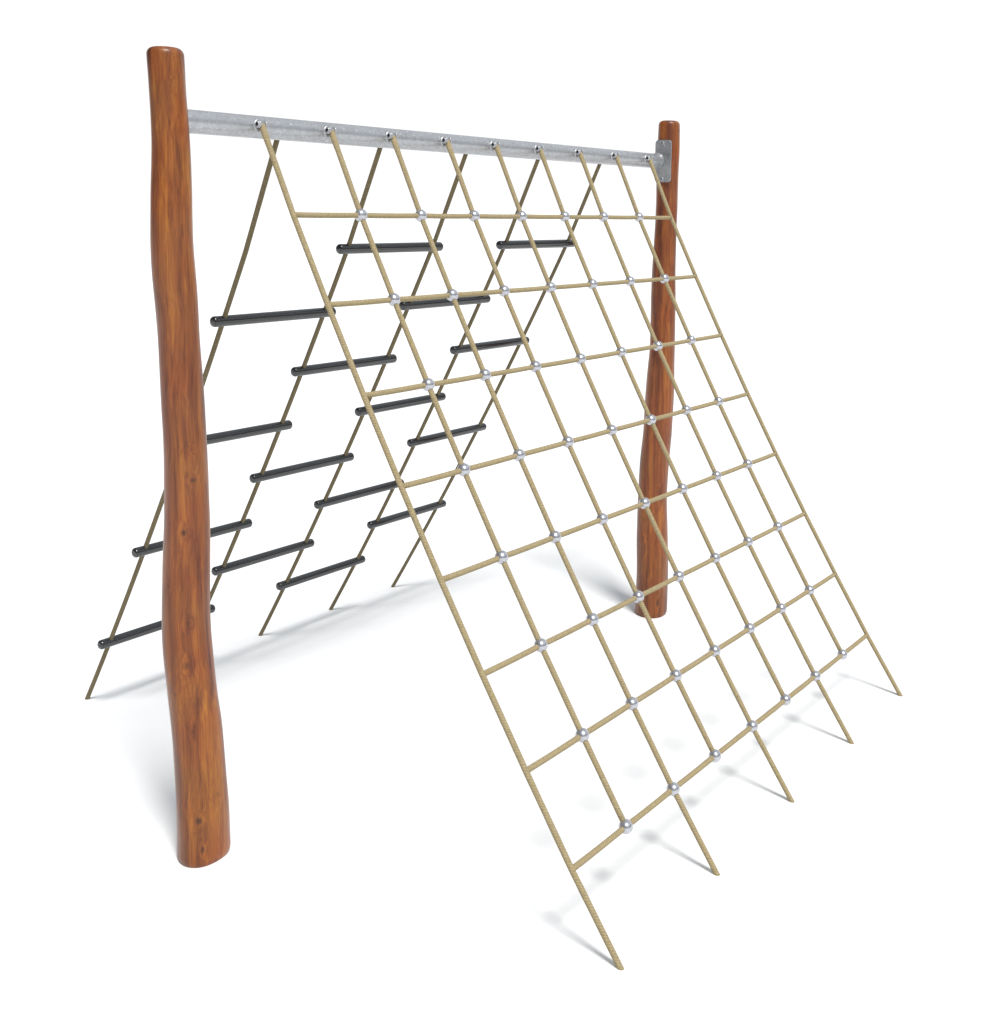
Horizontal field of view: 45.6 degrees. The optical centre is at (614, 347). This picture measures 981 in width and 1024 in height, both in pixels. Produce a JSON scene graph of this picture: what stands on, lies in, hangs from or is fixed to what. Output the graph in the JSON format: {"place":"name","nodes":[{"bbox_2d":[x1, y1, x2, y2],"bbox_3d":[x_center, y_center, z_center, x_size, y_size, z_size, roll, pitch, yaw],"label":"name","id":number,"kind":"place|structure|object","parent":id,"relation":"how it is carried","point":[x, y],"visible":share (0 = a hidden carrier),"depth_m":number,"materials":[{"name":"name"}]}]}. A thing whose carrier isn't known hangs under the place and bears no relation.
{"place":"outdoors","nodes":[
{"label":"outdoors","id":0,"kind":"place"},
{"bbox_2d":[0,202,980,1023],"bbox_3d":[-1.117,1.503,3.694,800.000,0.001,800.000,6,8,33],"label":"ground","id":1,"kind":"structure","parent":0,"point":[392,856],"depth_m":5.17,"materials":[{"name":"white"}]},
{"bbox_2d":[146,46,679,867],"bbox_3d":[-0.516,0.234,4.403,0.172,2.371,2.761,6,8,33],"label":"log gantry","id":2,"kind":"object","parent":1,"relation":"on","point":[202,806],"visible":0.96,"depth_m":3.36,"materials":[{"name":"orange wood"}]},
{"bbox_2d":[85,140,601,699],"bbox_3d":[-1.078,0.278,4.777,1.245,2.190,1.855,6,8,33],"label":"rung ladder","id":3,"kind":"object","parent":2,"relation":"hanging from","point":[221,322],"visible":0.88,"depth_m":4.61,"materials":[{"name":"black plastic"}]},
{"bbox_2d":[260,124,902,969],"bbox_3d":[0.073,0.386,4.073,1.306,2.192,2.179,6,8,33],"label":"climbing net","id":4,"kind":"object","parent":1,"relation":"on","point":[464,470],"visible":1,"depth_m":3.83,"materials":[{"name":"fabric"}]},
{"bbox_2d":[0,0,980,220],"label":"sky","id":5,"kind":"structure","parent":0,"point":[868,109],"materials":[{"name":"white"}]}
]}

